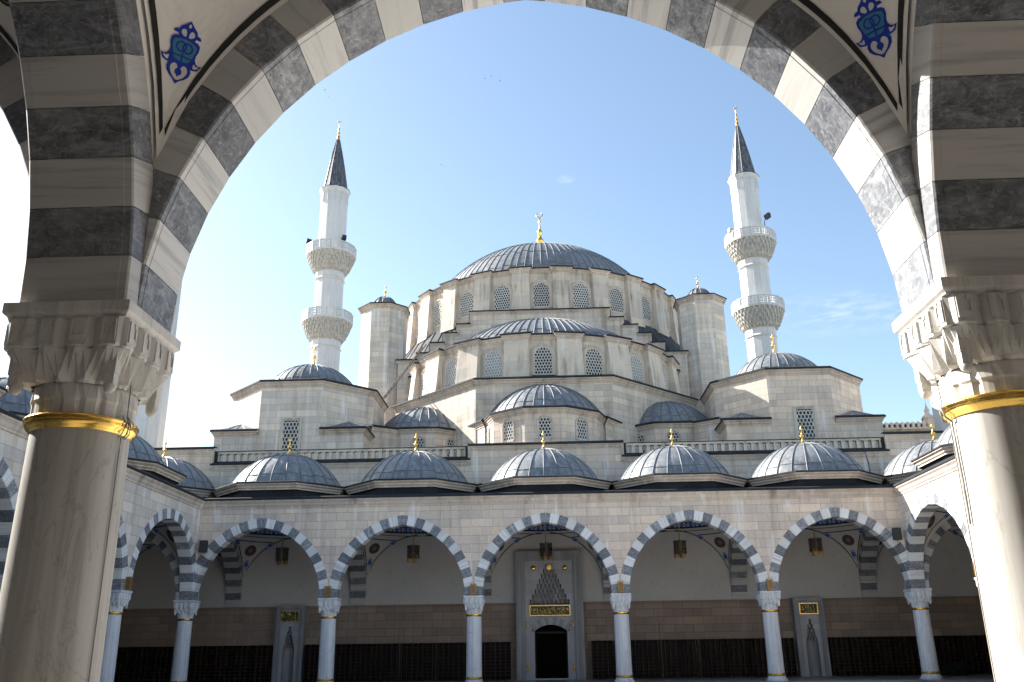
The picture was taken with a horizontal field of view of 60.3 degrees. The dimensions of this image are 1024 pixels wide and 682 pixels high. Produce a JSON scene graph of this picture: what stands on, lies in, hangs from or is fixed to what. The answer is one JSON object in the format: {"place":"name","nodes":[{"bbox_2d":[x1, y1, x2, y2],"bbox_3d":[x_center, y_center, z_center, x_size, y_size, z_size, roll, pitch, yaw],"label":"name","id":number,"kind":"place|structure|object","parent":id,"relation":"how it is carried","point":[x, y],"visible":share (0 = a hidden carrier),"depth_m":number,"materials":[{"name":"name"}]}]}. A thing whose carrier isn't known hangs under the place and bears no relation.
{"place":"outdoors","nodes":[
{"label":"outdoors","id":0,"kind":"place"},
{"bbox_2d":[0,0,994,446],"label":"sky","id":1,"kind":"structure","parent":0,"point":[618,130],"materials":[{"name":"blue"}]},
{"bbox_2d":[939,661,968,675],"bbox_3d":[19.151,14.338,38.649,1.730,0.600,1.009,-1,-19,2],"label":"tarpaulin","id":2,"kind":"object","parent":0,"point":[957,668],"visible":0.73,"depth_m":38.38,"materials":[{"name":"black fabric"}]},
{"label":"ground","id":3,"kind":"structure","parent":0,"visible":0},
{"bbox_2d":[134,279,182,447],"bbox_3d":[-20.542,-10.108,52.825,5.150,57.990,5.150,-1,-19,2],"label":"minaret","id":4,"kind":"object","parent":3,"relation":"on","point":[151,431],"depth_m":47.21,"materials":[{"name":"stone"}]},
{"bbox_2d":[301,121,356,371],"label":"minaret","id":5,"kind":"object","parent":3,"relation":"on","point":[327,326],"visible":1,"depth_m":90.94,"materials":[{"name":"stone"}]},
{"bbox_2d":[154,213,944,487],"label":"mosque","id":6,"kind":"structure","parent":3,"relation":"on","point":[602,367],"depth_m":49.38,"materials":[{"name":"stone"}]},
{"bbox_2d":[279,417,301,454],"bbox_3d":[-11.752,5.108,46.740,1.140,2.160,0.105,-1,-19,2],"label":"window","id":7,"kind":"structure","parent":6,"relation":"in","point":[291,426],"depth_m":46.81,"materials":[{"name":"stone"}]},
{"bbox_2d":[383,345,425,398],"bbox_3d":[-6.679,1.895,54.792,0.316,4.853,4.442,-10,-22,25],"label":"ladder","id":8,"kind":"object","parent":6,"relation":"on","point":[403,372],"visible":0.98,"depth_m":54.74,"materials":[{"name":"metal"}]},
{"bbox_2d":[415,310,420,338],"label":"window","id":9,"kind":"structure","parent":6,"relation":"in","point":[418,316],"depth_m":67.07,"materials":[{"name":"stone"}]},
{"bbox_2d":[411,435,425,446],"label":"window","id":10,"kind":"structure","parent":6,"relation":"in","point":[421,441],"depth_m":49.08,"materials":[{"name":"stone"}]},
{"bbox_2d":[420,368,425,395],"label":"window","id":11,"kind":"structure","parent":6,"relation":"in","point":[423,373],"depth_m":54.96,"materials":[{"name":"stone"}]},
{"bbox_2d":[432,299,442,327],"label":"window","id":12,"kind":"structure","parent":6,"relation":"in","point":[437,307],"depth_m":64.74,"materials":[{"name":"stone"}]},
{"bbox_2d":[445,437,453,456],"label":"window","id":13,"kind":"structure","parent":6,"relation":"in","point":[449,442],"depth_m":49.47,"materials":[{"name":"stone"}]},
{"bbox_2d":[442,356,457,387],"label":"window","id":14,"kind":"structure","parent":6,"relation":"in","point":[450,365],"depth_m":52.47,"materials":[{"name":"stone"}]},
{"bbox_2d":[458,289,473,318],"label":"window","id":15,"kind":"structure","parent":6,"relation":"in","point":[465,299],"depth_m":62.98,"materials":[{"name":"stone"}]},
{"bbox_2d":[485,426,489,442],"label":"window","id":16,"kind":"structure","parent":6,"relation":"in","point":[487,433],"depth_m":47.34,"materials":[{"name":"stone"}]},
{"bbox_2d":[481,347,503,376],"bbox_3d":[-1.096,1.305,50.873,1.510,1.993,0.105,-8,-21,21],"label":"window","id":17,"kind":"structure","parent":6,"relation":"in","point":[492,358],"depth_m":50.90,"materials":[{"name":"stone"}]},
{"bbox_2d":[491,282,511,309],"bbox_3d":[-0.690,-3.100,61.816,1.610,2.163,0.105,-7,-20,16],"label":"window","id":18,"kind":"structure","parent":6,"relation":"in","point":[501,294],"depth_m":61.82,"materials":[{"name":"stone"}]},
{"bbox_2d":[502,418,514,442],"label":"window","id":19,"kind":"structure","parent":6,"relation":"in","point":[508,426],"depth_m":45.67,"materials":[{"name":"stone"}]},
{"bbox_2d":[530,279,552,307],"bbox_3d":[2.047,-3.291,61.380,1.610,2.163,0.105,-1,-19,2],"label":"window","id":20,"kind":"structure","parent":6,"relation":"in","point":[541,290],"depth_m":61.37,"materials":[{"name":"stone"}]},
{"bbox_2d":[530,343,556,375],"bbox_3d":[1.778,1.116,50.243,1.510,2.130,0.160,-1,-19,2],"label":"window","id":21,"kind":"structure","parent":6,"relation":"in","point":[543,362],"depth_m":50.26,"materials":[{"name":"stone"}]},
{"bbox_2d":[537,415,552,439],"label":"window","id":22,"kind":"structure","parent":6,"relation":"in","point":[544,422],"depth_m":45.03,"materials":[{"name":"stone"}]},
{"bbox_2d":[571,280,591,307],"bbox_3d":[4.816,-3.241,61.627,1.610,2.163,0.105,4,-20,-12],"label":"window","id":23,"kind":"structure","parent":6,"relation":"in","point":[581,292],"depth_m":61.64,"materials":[{"name":"stone"}]},
{"bbox_2d":[575,417,588,440],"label":"window","id":24,"kind":"structure","parent":6,"relation":"in","point":[581,424],"depth_m":45.54,"materials":[{"name":"stone"}]},
{"bbox_2d":[582,345,606,374],"bbox_3d":[4.694,1.156,50.674,1.510,1.993,0.105,5,-20,-17],"label":"window","id":25,"kind":"structure","parent":6,"relation":"in","point":[594,358],"depth_m":50.69,"materials":[{"name":"stone"}]},
{"bbox_2d":[600,424,605,439],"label":"window","id":26,"kind":"structure","parent":6,"relation":"in","point":[602,429],"depth_m":47.09,"materials":[{"name":"stone"}]},
{"bbox_2d":[609,285,626,314],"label":"window","id":27,"kind":"structure","parent":6,"relation":"in","point":[617,294],"depth_m":62.58,"materials":[{"name":"stone"}]},
{"bbox_2d":[629,351,645,382],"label":"window","id":28,"kind":"structure","parent":6,"relation":"in","point":[637,362],"depth_m":52.09,"materials":[{"name":"stone"}]},
{"bbox_2d":[637,433,645,452],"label":"window","id":29,"kind":"structure","parent":6,"relation":"in","point":[641,437],"depth_m":49.10,"materials":[{"name":"stone"}]},
{"bbox_2d":[641,293,653,322],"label":"window","id":30,"kind":"structure","parent":6,"relation":"in","point":[647,306],"depth_m":64.20,"materials":[{"name":"stone"}]},
{"bbox_2d":[662,363,668,389],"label":"window","id":31,"kind":"structure","parent":6,"relation":"in","point":[664,367],"depth_m":54.45,"materials":[{"name":"stone"}]},
{"bbox_2d":[664,304,670,332],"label":"window","id":32,"kind":"structure","parent":6,"relation":"in","point":[666,310],"depth_m":66.44,"materials":[{"name":"stone"}]},
{"bbox_2d":[666,430,680,441],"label":"window","id":33,"kind":"structure","parent":6,"relation":"in","point":[676,435],"depth_m":48.61,"materials":[{"name":"stone"}]},
{"bbox_2d":[792,405,818,438],"bbox_3d":[15.273,4.413,45.811,1.140,2.160,0.105,-1,-19,2],"label":"window","id":34,"kind":"structure","parent":6,"relation":"in","point":[805,416],"depth_m":45.88,"materials":[{"name":"stone"}]},
{"bbox_2d":[403,674,993,681],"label":"portico floor","id":35,"kind":"structure","parent":3,"relation":"on","point":[965,678],"depth_m":36.90,"materials":[{"name":"stone"}]},
{"bbox_2d":[0,575,2,590],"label":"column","id":36,"kind":"structure","parent":35,"relation":"on","point":[1,577],"depth_m":24.24,"materials":[{"name":"stone"}]},
{"bbox_2d":[0,299,180,681],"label":"column","id":37,"kind":"structure","parent":35,"relation":"on","point":[77,369],"depth_m":5.56,"materials":[{"name":"stone"}]},
{"bbox_2d":[88,385,133,681],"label":"cable","id":38,"kind":"object","parent":37,"relation":"attached to","point":[129,422],"visible":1,"depth_m":5.61,"materials":[{"name":"white plastic"}]},
{"bbox_2d":[0,377,205,599],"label":"courtyard arcade","id":39,"kind":"object","parent":35,"relation":"on","point":[160,509],"visible":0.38,"depth_m":32.13,"materials":[{"name":"stone"}]},
{"bbox_2d":[125,577,133,589],"bbox_3d":[-13.366,8.451,30.787,0.175,0.415,0.240,-1,-19,2],"label":"wall lamp","id":40,"kind":"object","parent":39,"relation":"attached to","point":[128,582],"visible":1,"depth_m":30.74,"materials":[{"name":"gold glass"}]},
{"bbox_2d":[100,590,132,681],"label":"column","id":41,"kind":"structure","parent":35,"relation":"on","point":[119,600],"depth_m":30.07,"materials":[{"name":"stone"}]},
{"bbox_2d":[114,647,131,681],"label":"shoe rack","id":42,"kind":"object","parent":35,"relation":"on","point":[123,660],"visible":0.66,"depth_m":41.18,"materials":[{"name":"brown wood"}]},
{"bbox_2d":[168,646,191,681],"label":"shoe rack","id":43,"kind":"object","parent":35,"relation":"on","point":[172,649],"visible":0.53,"depth_m":41.07,"materials":[{"name":"brown wood"}]},
{"bbox_2d":[169,600,200,681],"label":"column","id":44,"kind":"structure","parent":35,"relation":"on","point":[185,611],"depth_m":36.07,"materials":[{"name":"stone"}]},
{"bbox_2d":[316,598,341,681],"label":"column","id":45,"kind":"structure","parent":35,"relation":"on","point":[329,608],"depth_m":35.83,"materials":[{"name":"stone"}]},
{"bbox_2d":[334,644,345,681],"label":"shoe rack","id":46,"kind":"object","parent":35,"relation":"on","point":[339,662],"visible":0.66,"depth_m":40.84,"materials":[{"name":"brown wood"}]},
{"bbox_2d":[427,643,447,680],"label":"shoe rack","id":47,"kind":"object","parent":35,"relation":"on","point":[441,668],"visible":0.94,"depth_m":40.70,"materials":[{"name":"brown wood"}]},
{"bbox_2d":[448,642,465,680],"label":"shoe rack","id":48,"kind":"object","parent":35,"relation":"on","point":[456,661],"visible":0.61,"depth_m":40.68,"materials":[{"name":"brown wood"}]},
{"bbox_2d":[463,595,484,681],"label":"column","id":49,"kind":"structure","parent":35,"relation":"on","point":[473,604],"depth_m":35.60,"materials":[{"name":"stone"}]},
{"bbox_2d":[482,642,489,680],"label":"shoe rack","id":50,"kind":"object","parent":35,"relation":"on","point":[485,660],"visible":0.39,"depth_m":40.62,"materials":[{"name":"brown wood"}]},
{"bbox_2d":[490,642,510,679],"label":"shoe rack","id":51,"kind":"object","parent":35,"relation":"on","point":[500,660],"visible":0.98,"depth_m":40.62,"materials":[{"name":"brown wood"}]},
{"bbox_2d":[0,0,1023,332],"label":"courtyard arcade","id":52,"kind":"object","parent":35,"relation":"on","point":[140,128],"visible":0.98,"depth_m":6.12,"materials":[{"name":"stone"}]},
{"bbox_2d":[118,423,985,681],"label":"courtyard arcade","id":53,"kind":"object","parent":35,"relation":"on","point":[745,538],"visible":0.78,"depth_m":40.63,"materials":[{"name":"stone"}]},
{"bbox_2d":[198,540,207,553],"bbox_3d":[-12.912,8.630,36.910,0.340,0.505,0.453,3,-20,-9],"label":"loudspeaker","id":54,"kind":"object","parent":53,"relation":"attached to","point":[203,546],"visible":1,"depth_m":36.74,"materials":[{"name":"black plastic"}]},
{"bbox_2d":[276,534,288,564],"bbox_3d":[-10.483,8.009,40.712,0.590,4.490,0.590,-1,-19,2],"label":"hanging lantern","id":55,"kind":"object","parent":53,"relation":"hanging from","point":[280,559],"visible":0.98,"depth_m":40.02,"materials":[{"name":"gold metal"}]},
{"bbox_2d":[271,605,306,681],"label":"niche","id":56,"kind":"object","parent":53,"relation":"attached to","point":[288,663],"visible":1,"depth_m":41.12,"materials":[{"name":"stone"}]},
{"bbox_2d":[324,586,330,596],"bbox_3d":[-7.577,10.286,36.221,0.240,0.415,0.175,-1,-19,2],"label":"wall lamp","id":57,"kind":"object","parent":53,"relation":"attached to","point":[327,591],"visible":1,"depth_m":36.16,"materials":[{"name":"gold metal"}]},
{"bbox_2d":[407,528,419,562],"bbox_3d":[-4.489,7.855,40.506,0.590,4.490,0.590,-17,-25,38],"label":"hanging lantern","id":58,"kind":"object","parent":53,"relation":"hanging from","point":[414,557],"visible":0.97,"depth_m":39.76,"materials":[{"name":"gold glass"}]},
{"bbox_2d":[471,584,475,594],"bbox_3d":[-1.582,10.132,36.015,0.240,0.415,0.175,-1,-19,2],"label":"wall lamp","id":59,"kind":"object","parent":53,"relation":"attached to","point":[473,589],"visible":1,"depth_m":35.96,"materials":[{"name":"gold glass"}]},
{"bbox_2d":[539,524,552,559],"bbox_3d":[1.506,7.701,40.300,0.590,4.490,0.590,3,-20,-10],"label":"hanging lantern","id":60,"kind":"object","parent":53,"relation":"hanging from","point":[544,555],"visible":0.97,"depth_m":39.55,"materials":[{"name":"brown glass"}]},
{"bbox_2d":[515,550,585,679],"bbox_3d":[1.762,12.725,41.088,3.120,5.710,0.558,-1,-19,2],"label":"portal","id":61,"kind":"object","parent":53,"relation":"attached to","point":[550,647],"visible":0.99,"depth_m":40.97,"materials":[{"name":"stone"}]},
{"bbox_2d":[535,625,568,679],"bbox_3d":[1.817,14.325,40.634,1.520,2.390,0.347,-1,-19,2],"label":"door","id":62,"kind":"structure","parent":61,"relation":"in","point":[551,641],"depth_m":40.71,"materials":[{"name":"black wood"}]},
{"bbox_2d":[617,581,623,591],"bbox_3d":[4.412,9.978,35.809,0.240,0.415,0.175,-1,-19,2],"label":"wall lamp","id":63,"kind":"object","parent":53,"relation":"attached to","point":[620,587],"visible":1,"depth_m":35.75,"materials":[{"name":"gold glass"}]},
{"bbox_2d":[673,523,685,557],"bbox_3d":[7.500,7.547,40.094,0.590,4.490,0.590,-11,-22,26],"label":"hanging lantern","id":64,"kind":"object","parent":53,"relation":"hanging from","point":[682,553],"visible":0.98,"depth_m":39.36,"materials":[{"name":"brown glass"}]},
{"bbox_2d":[766,579,772,589],"bbox_3d":[10.407,9.824,35.603,0.240,0.415,0.175,-1,-19,2],"label":"wall lamp","id":65,"kind":"object","parent":53,"relation":"attached to","point":[769,582],"visible":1,"depth_m":35.55,"materials":[{"name":"gold glass"}]},
{"bbox_2d":[790,597,831,676],"bbox_3d":[13.667,13.518,40.336,1.360,3.410,0.478,-1,-19,2],"label":"niche","id":66,"kind":"object","parent":53,"relation":"attached to","point":[813,656],"visible":1,"depth_m":40.30,"materials":[{"name":"stone"}]},
{"bbox_2d":[808,524,822,555],"bbox_3d":[13.495,7.393,39.888,0.590,4.490,0.590,8,-21,-23],"label":"hanging lantern","id":67,"kind":"object","parent":53,"relation":"hanging from","point":[814,551],"visible":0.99,"depth_m":39.15,"materials":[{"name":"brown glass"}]},
{"bbox_2d":[892,527,902,540],"bbox_3d":[15.685,7.885,35.931,0.340,0.505,0.453,-6,-20,13],"label":"loudspeaker","id":68,"kind":"object","parent":53,"relation":"attached to","point":[897,534],"visible":1,"depth_m":35.75,"materials":[{"name":"black plastic"}]},
{"bbox_2d":[591,640,613,678],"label":"shoe rack","id":69,"kind":"object","parent":35,"relation":"on","point":[602,661],"visible":0.94,"depth_m":40.45,"materials":[{"name":"brown wood"}]},
{"bbox_2d":[609,593,634,681],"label":"column","id":70,"kind":"structure","parent":35,"relation":"on","point":[620,603],"depth_m":35.38,"materials":[{"name":"stone"}]},
{"bbox_2d":[614,640,636,678],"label":"shoe rack","id":71,"kind":"object","parent":35,"relation":"on","point":[633,659],"visible":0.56,"depth_m":40.41,"materials":[{"name":"brown wood"}]},
{"bbox_2d":[636,640,659,678],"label":"shoe rack","id":72,"kind":"object","parent":35,"relation":"on","point":[647,659],"visible":1,"depth_m":40.37,"materials":[{"name":"brown wood"}]},
{"bbox_2d":[658,639,682,677],"bbox_3d":[7.232,14.515,40.286,0.955,1.660,0.360,-1,-19,2],"label":"shoe rack","id":73,"kind":"object","parent":35,"relation":"on","point":[672,660],"visible":0.97,"depth_m":40.33,"materials":[{"name":"brown wood"}]},
{"bbox_2d":[681,639,705,677],"bbox_3d":[8.259,14.489,40.251,0.955,1.660,0.360,-1,-19,2],"label":"shoe rack","id":74,"kind":"object","parent":35,"relation":"on","point":[689,659],"visible":0.94,"depth_m":40.29,"materials":[{"name":"brown wood"}]},
{"bbox_2d":[703,639,728,677],"bbox_3d":[9.286,14.463,40.215,0.955,1.660,0.360,-1,-19,2],"label":"shoe rack","id":75,"kind":"object","parent":35,"relation":"on","point":[715,658],"visible":1,"depth_m":40.25,"materials":[{"name":"brown wood"}]},
{"bbox_2d":[725,638,751,677],"bbox_3d":[10.313,14.436,40.180,0.955,1.660,0.360,-1,-19,2],"label":"shoe rack","id":76,"kind":"object","parent":35,"relation":"on","point":[738,658],"visible":0.98,"depth_m":40.21,"materials":[{"name":"brown wood"}]},
{"bbox_2d":[748,638,767,676],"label":"shoe rack","id":77,"kind":"object","parent":35,"relation":"on","point":[758,657],"visible":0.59,"depth_m":40.20,"materials":[{"name":"brown wood"}]},
{"bbox_2d":[755,591,788,680],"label":"column","id":78,"kind":"structure","parent":35,"relation":"on","point":[769,602],"depth_m":35.18,"materials":[{"name":"stone"}]},
{"bbox_2d":[781,638,797,676],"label":"shoe rack","id":79,"kind":"object","parent":35,"relation":"on","point":[789,658],"visible":0.57,"depth_m":40.12,"materials":[{"name":"brown wood"}]},
{"bbox_2d":[827,637,855,675],"bbox_3d":[14.953,14.317,40.021,0.955,1.660,0.360,-1,-19,2],"label":"shoe rack","id":80,"kind":"object","parent":35,"relation":"on","point":[841,656],"visible":0.97,"depth_m":40.04,"materials":[{"name":"brown wood"}]},
{"bbox_2d":[851,637,876,675],"bbox_3d":[15.902,14.293,39.988,0.955,1.660,0.360,-1,-19,2],"label":"shoe rack","id":81,"kind":"object","parent":35,"relation":"on","point":[864,656],"visible":0.98,"depth_m":40.00,"materials":[{"name":"brown wood"}]},
{"bbox_2d":[872,636,898,675],"bbox_3d":[16.852,14.268,39.956,0.955,1.660,0.360,-1,-19,2],"label":"shoe rack","id":82,"kind":"object","parent":35,"relation":"on","point":[885,655],"visible":1,"depth_m":39.97,"materials":[{"name":"brown wood"}]},
{"bbox_2d":[903,588,943,678],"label":"column","id":83,"kind":"structure","parent":35,"relation":"on","point":[918,599],"depth_m":35.00,"materials":[{"name":"stone"}]},
{"bbox_2d":[914,636,940,674],"bbox_3d":[18.750,14.219,39.890,0.955,1.660,0.360,-1,-19,2],"label":"shoe rack","id":84,"kind":"object","parent":35,"relation":"on","point":[937,653],"visible":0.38,"depth_m":39.88,"materials":[{"name":"brown wood"}]},
{"bbox_2d":[892,426,973,588],"bbox_3d":[18.453,2.855,21.165,6.576,11.460,32.800,-1,-19,2],"label":"courtyard arcade","id":85,"kind":"object","parent":35,"relation":"on","point":[931,504],"visible":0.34,"depth_m":34.79,"materials":[{"name":"stone"}]},
{"bbox_2d":[892,275,1023,681],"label":"column","id":86,"kind":"structure","parent":35,"relation":"on","point":[958,335],"depth_m":5.43,"materials":[{"name":"stone"}]},
{"bbox_2d":[934,373,995,681],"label":"cable","id":87,"kind":"object","parent":86,"relation":"attached to","point":[961,471],"visible":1,"depth_m":5.50,"materials":[{"name":"white plastic"}]},
{"bbox_2d":[978,635,992,673],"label":"shoe rack","id":88,"kind":"object","parent":35,"relation":"on","point":[985,654],"visible":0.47,"depth_m":39.83,"materials":[{"name":"brown wood"}]},
{"bbox_2d":[724,107,784,361],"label":"minaret","id":89,"kind":"object","parent":3,"relation":"on","point":[757,315],"visible":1,"depth_m":89.44,"materials":[{"name":"stone"}]},
{"bbox_2d":[882,402,935,431],"bbox_3d":[22.516,11.413,51.106,4.050,15.150,6.250,-1,-19,2],"label":"gatehouse","id":90,"kind":"object","parent":3,"relation":"on","point":[927,419],"visible":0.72,"depth_m":50.24,"materials":[{"name":"stone"}]},
{"bbox_2d":[930,386,949,430],"bbox_3d":[23.417,-11.238,51.315,5.150,57.990,5.150,-1,-19,2],"label":"minaret","id":91,"kind":"object","parent":3,"relation":"on","point":[939,423],"depth_m":45.97,"materials":[{"name":"stone"}]}
]}

